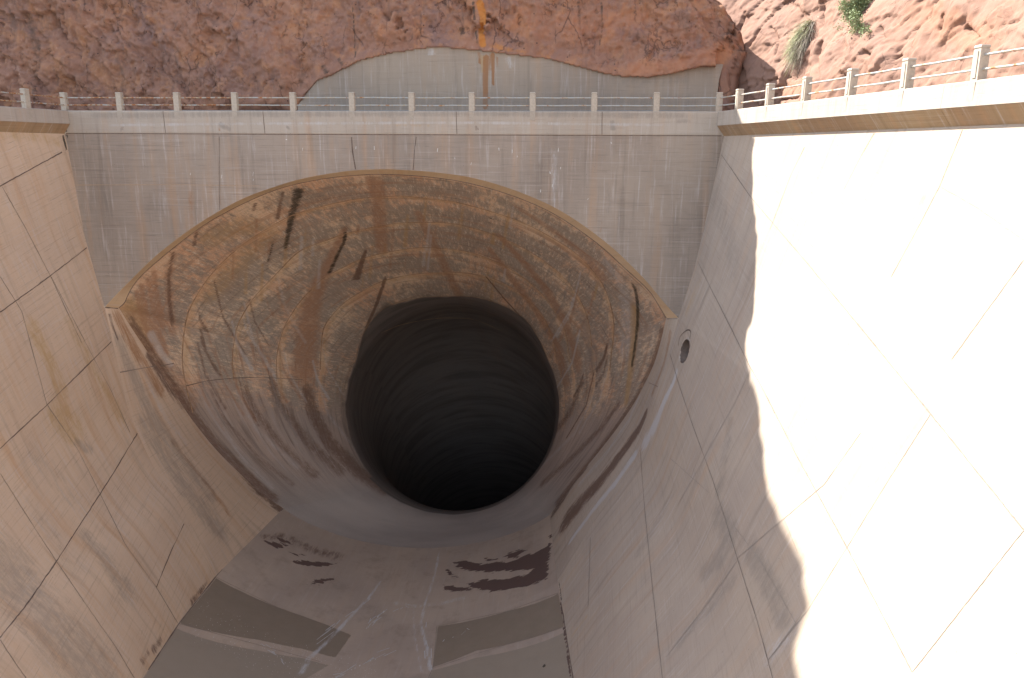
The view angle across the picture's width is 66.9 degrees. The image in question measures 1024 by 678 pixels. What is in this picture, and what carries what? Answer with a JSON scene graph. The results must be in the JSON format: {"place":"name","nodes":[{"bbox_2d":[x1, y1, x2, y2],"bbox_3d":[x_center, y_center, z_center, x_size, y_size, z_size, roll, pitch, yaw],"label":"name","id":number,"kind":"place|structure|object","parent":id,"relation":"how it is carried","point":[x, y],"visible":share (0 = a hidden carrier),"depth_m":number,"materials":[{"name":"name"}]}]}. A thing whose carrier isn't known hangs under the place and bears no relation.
{"place":"outdoors","nodes":[
{"label":"outdoors","id":0,"kind":"place"},
{"bbox_2d":[143,508,571,677],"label":"floor","id":1,"kind":"structure","parent":0,"point":[284,559],"depth_m":44.73,"materials":[{"name":"concrete"}]},
{"bbox_2d":[0,106,214,677],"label":"side wall","id":2,"kind":"structure","parent":1,"relation":"on","point":[106,570],"depth_m":37.43,"materials":[{"name":"concrete"}]},
{"bbox_2d":[0,88,63,107],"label":"railing","id":3,"kind":"object","parent":2,"relation":"on","point":[25,98],"visible":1,"depth_m":37.05,"materials":[{"name":"concrete"}]},
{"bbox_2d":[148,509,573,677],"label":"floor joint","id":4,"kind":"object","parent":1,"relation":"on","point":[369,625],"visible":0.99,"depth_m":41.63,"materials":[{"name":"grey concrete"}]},
{"bbox_2d":[558,75,1023,677],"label":"side wall","id":5,"kind":"structure","parent":1,"relation":"on","point":[822,477],"depth_m":23.88,"materials":[{"name":"concrete"}]},
{"bbox_2d":[720,44,1023,109],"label":"railing","id":6,"kind":"object","parent":5,"relation":"on","point":[980,56],"visible":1,"depth_m":23.56,"materials":[{"name":"concrete"}]},
{"bbox_2d":[0,0,747,110],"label":"cliff","id":7,"kind":"structure","parent":0,"point":[184,48],"depth_m":41.87,"materials":[{"name":"brown stone"}]},
{"bbox_2d":[105,169,677,580],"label":"tunnel lining","id":8,"kind":"object","parent":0,"point":[406,358],"visible":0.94,"depth_m":50.18,"materials":[{"name":"concrete"}]},
{"bbox_2d":[65,110,723,316],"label":"portal wall","id":9,"kind":"structure","parent":8,"relation":"on","point":[633,189],"depth_m":39.01,"materials":[{"name":"concrete"}]},
{"bbox_2d":[59,92,722,111],"bbox_3d":[-6.437,-11.775,38.510,33.260,0.914,0.284,1,14,4],"label":"railing","id":10,"kind":"object","parent":9,"relation":"on","point":[352,105],"visible":0.99,"depth_m":38.40,"materials":[{"name":"concrete"}]},
{"bbox_2d":[717,0,1023,107],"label":"cliff","id":11,"kind":"structure","parent":0,"point":[925,31],"depth_m":30.89,"materials":[{"name":"brown stone"}]},
{"bbox_2d":[777,17,815,78],"bbox_3d":[13.959,-13.722,37.342,2.219,3.544,2.221,1,14,4],"label":"grass tussock","id":12,"kind":"object","parent":11,"relation":"on","point":[800,40],"depth_m":37.01,"materials":[{"name":"plant"}]},
{"bbox_2d":[833,0,871,31],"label":"shrub","id":13,"kind":"object","parent":11,"relation":"on","point":[860,5],"visible":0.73,"depth_m":32.97,"materials":[{"name":"green plant"}]},
{"bbox_2d":[847,5,864,35],"bbox_3d":[14.406,-13.155,32.122,1.175,1.293,0.676,1,14,4],"label":"shrub","id":14,"kind":"object","parent":11,"relation":"on","point":[857,21],"visible":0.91,"depth_m":32.05,"materials":[{"name":"green plant"}]},
{"bbox_2d":[857,24,871,37],"bbox_3d":[14.300,-12.460,31.325,0.657,0.585,0.580,1,14,4],"label":"shrub","id":15,"kind":"object","parent":11,"relation":"on","point":[863,28],"visible":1,"depth_m":31.29,"materials":[{"name":"green plant"}]},
{"label":"walkway","id":16,"kind":"structure","parent":0,"visible":0},
{"bbox_2d":[298,47,722,110],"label":"retaining wall","id":17,"kind":"structure","parent":16,"relation":"on","point":[438,72],"depth_m":41.11,"materials":[{"name":"concrete"}]}
]}

